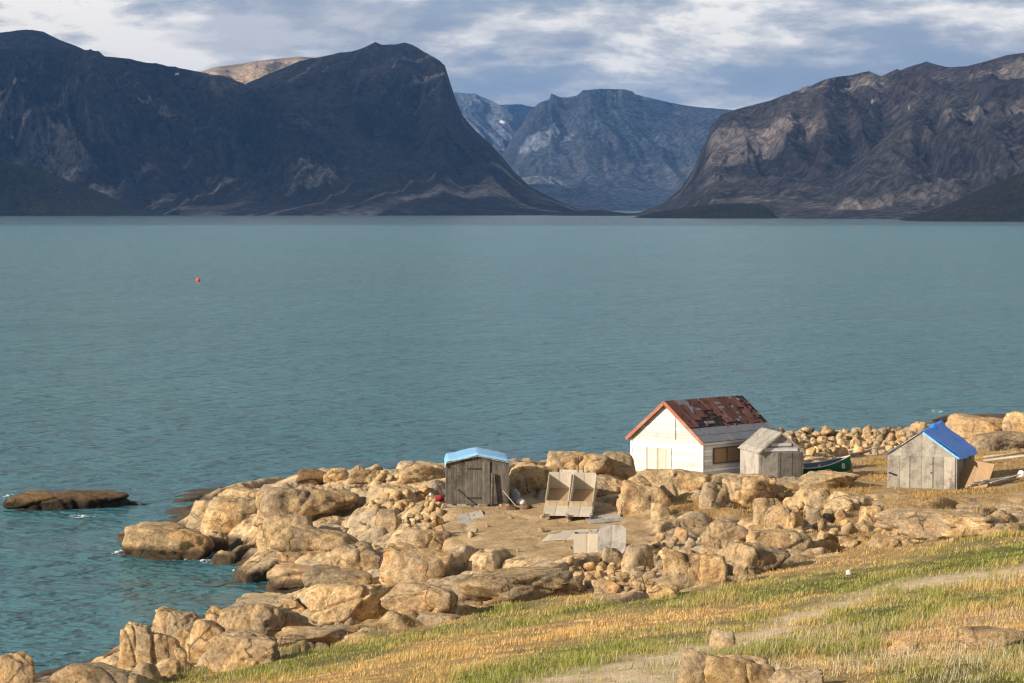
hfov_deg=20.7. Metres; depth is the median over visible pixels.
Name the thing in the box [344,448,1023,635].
dry grass
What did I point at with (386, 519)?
boulder
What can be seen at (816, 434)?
stone
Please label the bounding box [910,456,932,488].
door
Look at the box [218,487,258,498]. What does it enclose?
boulder
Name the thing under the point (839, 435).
stone
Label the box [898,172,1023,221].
hill
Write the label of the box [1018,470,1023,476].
sack
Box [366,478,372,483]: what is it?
stone
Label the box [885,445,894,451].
stone
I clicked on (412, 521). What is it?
stone
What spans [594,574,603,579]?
stone
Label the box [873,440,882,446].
stone
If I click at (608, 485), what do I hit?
boulder
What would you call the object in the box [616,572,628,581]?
stone
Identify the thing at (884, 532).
stone
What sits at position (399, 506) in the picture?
stone
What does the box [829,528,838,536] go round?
stone
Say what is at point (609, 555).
boulder
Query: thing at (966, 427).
boulder
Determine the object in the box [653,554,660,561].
stone
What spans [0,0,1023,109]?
sky
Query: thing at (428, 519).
stone
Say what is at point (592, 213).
spit
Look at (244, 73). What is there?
plateau hill
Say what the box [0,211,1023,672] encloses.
fjord water
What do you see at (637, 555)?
boulder
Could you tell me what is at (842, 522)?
stone
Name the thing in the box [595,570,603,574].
stone
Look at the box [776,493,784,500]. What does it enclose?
stone
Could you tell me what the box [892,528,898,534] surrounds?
stone
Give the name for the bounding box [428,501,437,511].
stone
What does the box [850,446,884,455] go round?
driftwood log
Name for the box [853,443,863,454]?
stone
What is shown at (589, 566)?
stone
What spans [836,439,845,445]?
stone
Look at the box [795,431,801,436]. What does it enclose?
stone
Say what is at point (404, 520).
stone
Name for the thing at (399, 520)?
stone
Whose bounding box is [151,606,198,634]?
boulder
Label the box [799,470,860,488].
boulder
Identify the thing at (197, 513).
boulder
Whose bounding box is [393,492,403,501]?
stone
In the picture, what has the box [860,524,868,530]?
stone
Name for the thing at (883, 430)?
stone
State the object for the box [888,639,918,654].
boulder
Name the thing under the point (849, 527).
stone
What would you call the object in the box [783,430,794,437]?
stone
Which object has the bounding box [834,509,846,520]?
stone
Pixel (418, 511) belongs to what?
stone
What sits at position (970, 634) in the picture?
boulder
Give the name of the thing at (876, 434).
stone
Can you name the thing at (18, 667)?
boulder
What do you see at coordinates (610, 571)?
stone
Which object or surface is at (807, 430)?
stone
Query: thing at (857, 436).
stone
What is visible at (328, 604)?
boulder
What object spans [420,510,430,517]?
stone
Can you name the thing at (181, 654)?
boulder
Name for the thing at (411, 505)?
stone
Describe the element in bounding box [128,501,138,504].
boulder
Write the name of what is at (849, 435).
stone
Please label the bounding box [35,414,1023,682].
ground
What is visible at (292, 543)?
boulder
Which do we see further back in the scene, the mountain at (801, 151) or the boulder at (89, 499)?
the mountain at (801, 151)
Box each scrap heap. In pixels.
[506,505,519,509]
[522,504,532,508]
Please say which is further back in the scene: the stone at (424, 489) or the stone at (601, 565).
the stone at (424, 489)
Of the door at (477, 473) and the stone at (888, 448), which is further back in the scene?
the stone at (888, 448)
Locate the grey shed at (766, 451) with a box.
[738,427,805,477]
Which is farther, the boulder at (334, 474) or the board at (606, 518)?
the boulder at (334, 474)
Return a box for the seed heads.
[621,595,1023,682]
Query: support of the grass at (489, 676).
on the ground at (501, 540)
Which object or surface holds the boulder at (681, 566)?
on the ground at (501, 540)
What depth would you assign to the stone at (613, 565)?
135.13 m
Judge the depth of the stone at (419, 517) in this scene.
160.05 m
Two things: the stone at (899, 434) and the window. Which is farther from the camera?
the stone at (899, 434)
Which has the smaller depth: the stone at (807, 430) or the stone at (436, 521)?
the stone at (436, 521)
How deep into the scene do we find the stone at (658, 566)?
133.19 m
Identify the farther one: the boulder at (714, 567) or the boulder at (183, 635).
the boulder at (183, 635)
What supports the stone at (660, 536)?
on the ground at (501, 540)
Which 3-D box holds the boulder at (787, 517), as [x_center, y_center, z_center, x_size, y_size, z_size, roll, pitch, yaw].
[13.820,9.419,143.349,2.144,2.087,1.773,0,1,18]
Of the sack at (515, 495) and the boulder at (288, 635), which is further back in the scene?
the sack at (515, 495)
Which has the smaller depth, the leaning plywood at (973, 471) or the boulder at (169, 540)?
the leaning plywood at (973, 471)
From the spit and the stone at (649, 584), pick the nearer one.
the stone at (649, 584)
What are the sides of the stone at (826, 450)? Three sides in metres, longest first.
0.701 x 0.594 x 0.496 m
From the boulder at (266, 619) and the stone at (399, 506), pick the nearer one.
the boulder at (266, 619)
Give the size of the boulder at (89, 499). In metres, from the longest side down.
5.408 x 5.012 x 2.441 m
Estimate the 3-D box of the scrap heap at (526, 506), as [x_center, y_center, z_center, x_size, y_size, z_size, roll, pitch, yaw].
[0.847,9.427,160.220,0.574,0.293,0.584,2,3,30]
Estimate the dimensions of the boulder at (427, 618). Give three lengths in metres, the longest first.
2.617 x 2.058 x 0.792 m
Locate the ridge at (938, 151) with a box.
[793,78,1023,218]
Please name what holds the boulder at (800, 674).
on the ground at (501, 540)
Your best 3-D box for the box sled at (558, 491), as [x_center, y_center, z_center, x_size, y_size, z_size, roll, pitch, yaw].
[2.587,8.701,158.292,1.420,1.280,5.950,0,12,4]
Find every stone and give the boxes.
[350,465,364,471]
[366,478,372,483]
[375,473,385,481]
[380,470,388,474]
[384,474,393,480]
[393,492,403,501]
[393,501,403,511]
[397,517,401,527]
[400,500,408,505]
[402,489,413,498]
[402,518,409,523]
[407,513,414,519]
[408,502,414,508]
[409,518,415,524]
[415,504,423,510]
[415,509,421,514]
[416,514,422,520]
[417,493,425,500]
[419,485,431,493]
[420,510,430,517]
[422,524,432,529]
[424,500,431,506]
[424,517,431,522]
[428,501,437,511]
[430,516,444,526]
[433,525,444,530]
[435,507,444,516]
[467,531,475,537]
[563,556,575,565]
[569,566,577,572]
[573,571,584,579]
[573,576,582,584]
[579,557,587,567]
[583,562,595,571]
[584,572,593,579]
[584,580,591,587]
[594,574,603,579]
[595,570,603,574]
[596,561,606,570]
[605,568,614,575]
[607,562,618,569]
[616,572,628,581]
[617,581,625,588]
[624,586,631,591]
[628,579,633,585]
[629,565,645,578]
[632,577,646,591]
[642,571,656,579]
[646,582,653,587]
[651,540,659,546]
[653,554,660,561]
[655,533,664,540]
[655,564,662,569]
[657,550,663,559]
[662,536,678,547]
[673,527,688,541]
[685,537,695,547]
[702,547,707,553]
[711,548,718,554]
[723,540,729,547]
[774,498,782,505]
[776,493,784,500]
[777,427,785,432]
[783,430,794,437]
[786,434,795,443]
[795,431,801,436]
[796,438,801,443]
[796,528,805,533]
[797,501,804,509]
[801,427,811,434]
[803,436,810,442]
[806,447,816,455]
[806,507,821,521]
[811,441,818,446]
[812,432,820,438]
[812,518,826,530]
[817,436,827,444]
[817,530,828,539]
[820,427,833,436]
[820,448,830,452]
[822,508,833,519]
[826,441,832,447]
[827,436,836,442]
[829,447,836,452]
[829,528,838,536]
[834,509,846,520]
[836,432,842,438]
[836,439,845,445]
[838,447,848,456]
[838,498,855,511]
[840,520,849,526]
[841,429,849,434]
[841,522,858,534]
[846,433,853,438]
[849,439,861,447]
[851,427,862,434]
[852,433,861,440]
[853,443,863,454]
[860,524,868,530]
[862,430,871,438]
[863,424,871,430]
[871,449,878,455]
[873,431,880,437]
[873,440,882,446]
[876,434,883,440]
[878,427,886,435]
[878,449,886,454]
[881,529,889,534]
[885,433,896,441]
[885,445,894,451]
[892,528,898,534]
[895,430,905,438]
[895,439,902,444]
[949,537,958,543]
[1001,514,1011,521]
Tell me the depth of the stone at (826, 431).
250.04 m
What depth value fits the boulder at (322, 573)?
142.86 m
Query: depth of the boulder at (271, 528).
163.20 m
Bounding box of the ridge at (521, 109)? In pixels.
[501,104,533,115]
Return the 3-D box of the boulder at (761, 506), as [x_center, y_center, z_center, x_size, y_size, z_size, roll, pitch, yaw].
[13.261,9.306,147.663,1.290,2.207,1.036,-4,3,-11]
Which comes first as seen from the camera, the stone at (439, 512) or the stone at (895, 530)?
the stone at (895, 530)
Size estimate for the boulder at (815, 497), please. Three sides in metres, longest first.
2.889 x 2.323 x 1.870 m
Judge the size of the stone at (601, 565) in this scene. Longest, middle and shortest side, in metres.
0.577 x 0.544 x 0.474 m
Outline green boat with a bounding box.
[803,455,850,474]
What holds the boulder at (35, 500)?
on the ground at (501, 540)
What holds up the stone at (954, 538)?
on the ground at (501, 540)
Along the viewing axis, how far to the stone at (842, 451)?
203.35 m
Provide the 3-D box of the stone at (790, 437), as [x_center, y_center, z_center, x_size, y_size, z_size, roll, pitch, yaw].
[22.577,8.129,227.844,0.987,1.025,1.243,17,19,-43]
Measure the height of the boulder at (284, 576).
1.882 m
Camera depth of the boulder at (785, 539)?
132.16 m
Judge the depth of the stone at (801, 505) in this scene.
154.28 m
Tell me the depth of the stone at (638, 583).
121.46 m
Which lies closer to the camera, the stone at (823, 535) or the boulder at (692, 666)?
the boulder at (692, 666)
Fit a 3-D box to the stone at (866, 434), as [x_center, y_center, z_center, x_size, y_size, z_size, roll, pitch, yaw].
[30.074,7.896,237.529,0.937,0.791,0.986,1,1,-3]
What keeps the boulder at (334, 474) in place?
on the ground at (501, 540)
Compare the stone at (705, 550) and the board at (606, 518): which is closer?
the stone at (705, 550)
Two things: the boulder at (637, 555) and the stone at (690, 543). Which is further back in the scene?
the stone at (690, 543)
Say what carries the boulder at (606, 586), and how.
on the ground at (501, 540)
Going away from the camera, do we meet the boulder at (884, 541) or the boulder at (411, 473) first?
the boulder at (884, 541)
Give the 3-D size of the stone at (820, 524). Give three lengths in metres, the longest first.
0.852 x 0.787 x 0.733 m
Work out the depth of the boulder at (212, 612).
135.99 m
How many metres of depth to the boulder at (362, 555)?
152.52 m
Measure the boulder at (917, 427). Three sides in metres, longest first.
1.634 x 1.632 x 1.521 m
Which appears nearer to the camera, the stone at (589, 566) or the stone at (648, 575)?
the stone at (648, 575)
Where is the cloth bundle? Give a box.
[434,495,444,501]
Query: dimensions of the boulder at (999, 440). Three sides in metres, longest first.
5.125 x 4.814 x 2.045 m
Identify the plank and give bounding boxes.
[981,477,1005,480]
[986,478,1016,482]
[989,474,1020,482]
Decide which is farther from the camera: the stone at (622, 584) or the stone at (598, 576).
the stone at (598, 576)
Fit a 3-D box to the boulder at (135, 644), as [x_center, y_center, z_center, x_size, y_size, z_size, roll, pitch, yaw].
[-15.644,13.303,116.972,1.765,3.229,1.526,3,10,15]
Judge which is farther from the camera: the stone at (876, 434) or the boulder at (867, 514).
the stone at (876, 434)
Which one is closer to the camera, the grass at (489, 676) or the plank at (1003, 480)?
the grass at (489, 676)
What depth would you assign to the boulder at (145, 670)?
108.12 m
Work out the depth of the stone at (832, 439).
231.44 m
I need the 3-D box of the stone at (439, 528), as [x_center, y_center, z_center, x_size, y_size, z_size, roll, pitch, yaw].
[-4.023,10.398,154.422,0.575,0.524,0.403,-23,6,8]
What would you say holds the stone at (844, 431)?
on the ground at (501, 540)
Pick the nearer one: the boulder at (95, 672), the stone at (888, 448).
the boulder at (95, 672)
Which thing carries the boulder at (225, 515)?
on the ground at (501, 540)
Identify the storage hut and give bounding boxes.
[441,447,509,506]
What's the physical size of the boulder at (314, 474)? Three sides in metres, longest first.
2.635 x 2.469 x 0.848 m
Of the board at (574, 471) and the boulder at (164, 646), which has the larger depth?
the board at (574, 471)
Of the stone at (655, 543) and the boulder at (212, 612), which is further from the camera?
the stone at (655, 543)
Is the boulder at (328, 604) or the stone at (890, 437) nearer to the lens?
the boulder at (328, 604)
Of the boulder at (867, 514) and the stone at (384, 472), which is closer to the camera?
the boulder at (867, 514)
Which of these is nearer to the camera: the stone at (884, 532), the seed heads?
the seed heads
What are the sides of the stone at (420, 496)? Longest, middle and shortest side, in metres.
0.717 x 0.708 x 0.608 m
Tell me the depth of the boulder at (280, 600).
124.93 m
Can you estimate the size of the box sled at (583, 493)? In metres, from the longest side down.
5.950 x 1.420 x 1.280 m
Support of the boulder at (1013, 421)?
on the ground at (501, 540)
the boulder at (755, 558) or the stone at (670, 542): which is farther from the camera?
the stone at (670, 542)
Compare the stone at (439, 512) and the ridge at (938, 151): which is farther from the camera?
the ridge at (938, 151)
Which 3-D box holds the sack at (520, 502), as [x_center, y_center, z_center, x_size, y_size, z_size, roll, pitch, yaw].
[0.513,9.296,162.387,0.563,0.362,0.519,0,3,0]
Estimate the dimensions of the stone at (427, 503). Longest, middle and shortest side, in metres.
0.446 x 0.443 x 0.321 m
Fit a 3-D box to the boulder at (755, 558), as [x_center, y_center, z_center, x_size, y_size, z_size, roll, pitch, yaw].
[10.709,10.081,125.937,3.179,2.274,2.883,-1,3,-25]
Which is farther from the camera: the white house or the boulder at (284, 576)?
the white house
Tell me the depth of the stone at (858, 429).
248.63 m
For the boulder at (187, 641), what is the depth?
120.75 m
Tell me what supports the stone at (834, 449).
on the ground at (501, 540)
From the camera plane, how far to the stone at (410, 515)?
161.83 m
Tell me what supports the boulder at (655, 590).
on the ground at (501, 540)
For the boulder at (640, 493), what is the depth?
155.35 m
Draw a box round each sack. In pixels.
[509,489,520,502]
[516,499,525,504]
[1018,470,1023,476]
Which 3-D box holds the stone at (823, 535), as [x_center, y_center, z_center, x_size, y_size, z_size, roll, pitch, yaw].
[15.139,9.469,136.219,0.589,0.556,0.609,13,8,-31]
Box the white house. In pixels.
[625,395,776,473]
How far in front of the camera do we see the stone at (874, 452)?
206.37 m
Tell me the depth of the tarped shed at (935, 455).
165.31 m
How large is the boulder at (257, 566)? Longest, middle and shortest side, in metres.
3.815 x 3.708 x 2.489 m
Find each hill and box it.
[0,158,166,215]
[201,56,312,83]
[633,203,778,218]
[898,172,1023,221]
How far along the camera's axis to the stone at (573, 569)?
134.70 m
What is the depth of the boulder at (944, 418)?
273.47 m
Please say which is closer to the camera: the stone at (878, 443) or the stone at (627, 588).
the stone at (627, 588)
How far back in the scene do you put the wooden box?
142.76 m
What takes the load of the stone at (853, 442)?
on the ground at (501, 540)
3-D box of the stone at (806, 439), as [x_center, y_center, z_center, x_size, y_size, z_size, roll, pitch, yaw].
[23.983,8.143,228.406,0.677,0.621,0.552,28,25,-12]
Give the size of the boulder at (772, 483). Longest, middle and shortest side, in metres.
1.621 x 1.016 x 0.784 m
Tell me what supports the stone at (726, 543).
on the ground at (501, 540)
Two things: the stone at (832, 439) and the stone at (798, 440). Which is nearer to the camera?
the stone at (798, 440)
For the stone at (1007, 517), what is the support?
on the ground at (501, 540)
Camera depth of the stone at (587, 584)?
128.42 m
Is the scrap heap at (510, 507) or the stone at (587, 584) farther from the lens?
the scrap heap at (510, 507)
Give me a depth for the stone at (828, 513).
147.92 m
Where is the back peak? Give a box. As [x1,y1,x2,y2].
[0,30,83,49]
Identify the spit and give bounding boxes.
[549,210,636,215]
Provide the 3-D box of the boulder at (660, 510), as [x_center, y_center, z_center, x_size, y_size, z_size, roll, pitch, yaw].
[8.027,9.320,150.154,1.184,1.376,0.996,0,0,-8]
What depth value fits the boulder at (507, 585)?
125.20 m
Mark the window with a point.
(728, 454)
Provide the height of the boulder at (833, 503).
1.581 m
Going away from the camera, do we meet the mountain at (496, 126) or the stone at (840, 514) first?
the stone at (840, 514)
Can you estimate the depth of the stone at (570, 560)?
135.78 m
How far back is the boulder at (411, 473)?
175.76 m
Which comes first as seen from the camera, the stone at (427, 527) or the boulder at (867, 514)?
the boulder at (867, 514)
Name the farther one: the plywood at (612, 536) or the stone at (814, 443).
the stone at (814, 443)
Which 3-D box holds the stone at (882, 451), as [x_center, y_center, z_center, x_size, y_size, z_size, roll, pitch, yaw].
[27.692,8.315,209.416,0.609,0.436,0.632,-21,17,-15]
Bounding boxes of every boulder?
[0,651,36,682]
[3,490,74,510]
[50,662,130,682]
[54,489,129,508]
[117,531,124,541]
[118,621,152,669]
[121,521,214,559]
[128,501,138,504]
[133,662,158,680]
[150,632,179,663]
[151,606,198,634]
[156,658,181,677]
[173,647,187,669]
[177,629,189,648]
[185,500,211,528]
[185,637,194,665]
[186,619,223,663]
[200,495,257,536]
[204,628,280,671]
[205,606,221,622]
[210,531,228,550]
[211,550,237,564]
[217,602,284,636]
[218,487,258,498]
[233,549,281,582]
[235,592,304,614]
[252,487,358,526]
[256,514,312,551]
[265,562,310,590]
[269,523,358,562]
[275,626,344,646]
[284,611,308,626]
[295,468,326,482]
[296,583,394,626]
[301,564,372,587]
[323,468,348,483]
[330,540,382,570]
[347,470,379,487]
[364,485,417,504]
[374,509,396,532]
[379,542,453,585]
[380,582,458,614]
[396,462,444,483]
[401,526,450,549]
[416,612,460,625]
[443,579,481,605]
[460,567,584,605]
[509,463,559,494]
[545,451,610,473]
[591,579,621,592]
[596,474,621,496]
[601,547,622,565]
[603,451,636,479]
[616,474,670,515]
[619,544,653,576]
[636,468,711,493]
[648,585,679,599]
[650,502,671,522]
[660,481,678,501]
[661,547,700,587]
[678,648,711,682]
[698,482,727,508]
[699,553,727,584]
[703,520,747,552]
[704,653,775,682]
[709,629,735,649]
[718,542,790,575]
[721,476,771,504]
[746,528,811,550]
[753,498,775,524]
[760,475,776,495]
[764,505,804,529]
[768,665,823,682]
[787,488,829,509]
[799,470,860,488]
[824,491,871,511]
[833,534,857,550]
[858,505,883,527]
[871,535,912,547]
[874,506,992,540]
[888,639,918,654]
[909,421,926,433]
[932,414,985,421]
[945,413,1003,440]
[956,626,1023,647]
[967,431,1023,450]
[1002,411,1023,431]
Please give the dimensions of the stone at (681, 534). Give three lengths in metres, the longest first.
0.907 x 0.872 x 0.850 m
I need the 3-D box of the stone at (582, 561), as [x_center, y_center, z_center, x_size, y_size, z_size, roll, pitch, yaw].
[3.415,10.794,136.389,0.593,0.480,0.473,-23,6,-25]
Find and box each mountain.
[0,48,349,214]
[180,42,579,215]
[453,92,525,155]
[502,89,732,210]
[629,53,1023,217]
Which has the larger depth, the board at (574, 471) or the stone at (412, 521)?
the board at (574, 471)
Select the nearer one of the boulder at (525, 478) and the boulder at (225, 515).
the boulder at (525, 478)
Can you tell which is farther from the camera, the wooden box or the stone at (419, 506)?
the stone at (419, 506)
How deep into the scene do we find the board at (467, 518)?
158.82 m
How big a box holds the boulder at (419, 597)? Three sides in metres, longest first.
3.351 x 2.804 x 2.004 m
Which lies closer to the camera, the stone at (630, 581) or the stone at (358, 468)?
the stone at (630, 581)
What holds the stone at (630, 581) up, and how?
on the ground at (501, 540)
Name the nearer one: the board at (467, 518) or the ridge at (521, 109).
the board at (467, 518)
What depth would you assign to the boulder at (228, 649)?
110.77 m
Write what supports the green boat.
on the ground at (501, 540)
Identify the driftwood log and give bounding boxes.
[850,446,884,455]
[983,452,1023,457]
[983,455,1023,461]
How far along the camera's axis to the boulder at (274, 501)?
169.03 m
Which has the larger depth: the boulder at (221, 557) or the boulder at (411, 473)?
the boulder at (411, 473)
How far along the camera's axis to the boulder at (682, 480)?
160.25 m
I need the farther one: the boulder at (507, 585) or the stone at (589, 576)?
the stone at (589, 576)
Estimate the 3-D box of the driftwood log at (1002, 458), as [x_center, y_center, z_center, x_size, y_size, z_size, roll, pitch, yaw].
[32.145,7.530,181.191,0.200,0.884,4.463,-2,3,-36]
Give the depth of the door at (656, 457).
175.51 m
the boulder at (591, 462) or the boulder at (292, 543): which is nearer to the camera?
the boulder at (292, 543)
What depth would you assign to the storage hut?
161.62 m
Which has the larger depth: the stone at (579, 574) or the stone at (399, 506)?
the stone at (399, 506)
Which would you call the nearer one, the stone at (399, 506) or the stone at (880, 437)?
the stone at (399, 506)
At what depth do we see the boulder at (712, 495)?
154.84 m
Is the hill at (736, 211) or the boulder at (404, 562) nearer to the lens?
the boulder at (404, 562)
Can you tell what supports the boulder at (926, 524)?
on the ground at (501, 540)
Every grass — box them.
[59,521,1023,682]
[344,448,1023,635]
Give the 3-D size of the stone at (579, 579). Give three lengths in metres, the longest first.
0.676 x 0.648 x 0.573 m
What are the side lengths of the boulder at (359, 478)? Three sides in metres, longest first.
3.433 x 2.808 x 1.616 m
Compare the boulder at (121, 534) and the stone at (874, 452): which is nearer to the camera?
the boulder at (121, 534)
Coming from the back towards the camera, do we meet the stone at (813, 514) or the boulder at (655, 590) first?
the stone at (813, 514)
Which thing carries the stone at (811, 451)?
on the ground at (501, 540)
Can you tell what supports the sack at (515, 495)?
on the ground at (501, 540)
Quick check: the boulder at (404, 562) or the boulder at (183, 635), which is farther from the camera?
the boulder at (404, 562)
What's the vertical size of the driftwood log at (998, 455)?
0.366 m
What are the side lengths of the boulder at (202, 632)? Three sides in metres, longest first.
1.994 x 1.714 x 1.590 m
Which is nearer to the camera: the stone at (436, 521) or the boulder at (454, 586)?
the boulder at (454, 586)
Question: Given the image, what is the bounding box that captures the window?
[713,445,739,463]
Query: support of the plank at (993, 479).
on the plank
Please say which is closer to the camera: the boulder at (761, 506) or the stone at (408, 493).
the boulder at (761, 506)
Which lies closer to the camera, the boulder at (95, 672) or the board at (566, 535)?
the boulder at (95, 672)
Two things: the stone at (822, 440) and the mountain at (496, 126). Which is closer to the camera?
the stone at (822, 440)
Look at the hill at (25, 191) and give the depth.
6763.91 m
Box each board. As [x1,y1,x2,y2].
[456,510,483,525]
[542,529,598,540]
[560,469,589,479]
[584,514,623,523]
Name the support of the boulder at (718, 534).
on the ground at (501, 540)
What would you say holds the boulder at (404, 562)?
on the ground at (501, 540)
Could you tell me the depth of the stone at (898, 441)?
220.54 m
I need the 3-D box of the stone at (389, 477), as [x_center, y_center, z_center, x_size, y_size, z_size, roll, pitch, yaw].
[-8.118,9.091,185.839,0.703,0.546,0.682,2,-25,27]
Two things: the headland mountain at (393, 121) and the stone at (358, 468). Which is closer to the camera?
the stone at (358, 468)
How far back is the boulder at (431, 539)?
153.43 m
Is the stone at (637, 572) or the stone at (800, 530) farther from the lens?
the stone at (800, 530)
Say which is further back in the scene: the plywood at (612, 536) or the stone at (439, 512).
the stone at (439, 512)
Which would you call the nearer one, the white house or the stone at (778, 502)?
the stone at (778, 502)
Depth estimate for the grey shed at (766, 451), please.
170.83 m
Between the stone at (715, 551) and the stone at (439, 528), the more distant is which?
the stone at (439, 528)
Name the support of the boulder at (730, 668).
on the ground at (501, 540)
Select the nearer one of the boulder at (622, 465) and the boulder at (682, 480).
the boulder at (682, 480)
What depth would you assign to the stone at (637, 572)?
131.54 m
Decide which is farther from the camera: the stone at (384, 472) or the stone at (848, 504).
the stone at (384, 472)
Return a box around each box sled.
[542,472,571,517]
[566,473,597,518]
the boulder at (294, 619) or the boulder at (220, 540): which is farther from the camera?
the boulder at (220, 540)
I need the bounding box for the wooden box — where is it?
[574,531,597,552]
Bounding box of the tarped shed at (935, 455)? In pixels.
[884,420,977,489]
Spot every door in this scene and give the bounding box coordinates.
[466,461,489,504]
[645,446,670,468]
[777,452,800,477]
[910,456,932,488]
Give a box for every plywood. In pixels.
[597,525,625,553]
[959,459,994,488]
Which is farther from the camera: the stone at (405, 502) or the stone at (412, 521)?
the stone at (405, 502)
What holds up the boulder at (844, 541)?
on the ground at (501, 540)
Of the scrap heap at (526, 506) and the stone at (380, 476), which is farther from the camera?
the stone at (380, 476)
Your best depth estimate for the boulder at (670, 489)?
157.36 m
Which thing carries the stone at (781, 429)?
on the ground at (501, 540)
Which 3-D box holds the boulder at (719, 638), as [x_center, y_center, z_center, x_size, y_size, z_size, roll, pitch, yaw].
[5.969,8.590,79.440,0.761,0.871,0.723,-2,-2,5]
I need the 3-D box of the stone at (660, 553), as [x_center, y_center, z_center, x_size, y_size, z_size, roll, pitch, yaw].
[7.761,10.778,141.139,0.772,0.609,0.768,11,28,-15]
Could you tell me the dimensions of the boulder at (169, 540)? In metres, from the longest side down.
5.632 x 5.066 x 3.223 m
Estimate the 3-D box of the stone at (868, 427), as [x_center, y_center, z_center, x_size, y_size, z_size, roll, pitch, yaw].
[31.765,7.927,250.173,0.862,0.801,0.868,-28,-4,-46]
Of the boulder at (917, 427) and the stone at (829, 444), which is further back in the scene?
the boulder at (917, 427)
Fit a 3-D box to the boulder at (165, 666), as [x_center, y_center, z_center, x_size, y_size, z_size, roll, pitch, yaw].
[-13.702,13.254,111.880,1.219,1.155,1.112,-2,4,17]
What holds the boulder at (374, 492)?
on the ground at (501, 540)
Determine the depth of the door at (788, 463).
170.82 m
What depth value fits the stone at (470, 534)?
152.99 m
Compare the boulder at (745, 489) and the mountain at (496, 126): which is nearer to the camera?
the boulder at (745, 489)
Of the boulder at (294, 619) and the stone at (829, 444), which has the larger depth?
the stone at (829, 444)
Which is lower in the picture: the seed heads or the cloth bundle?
the seed heads
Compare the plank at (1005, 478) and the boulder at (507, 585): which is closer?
the boulder at (507, 585)

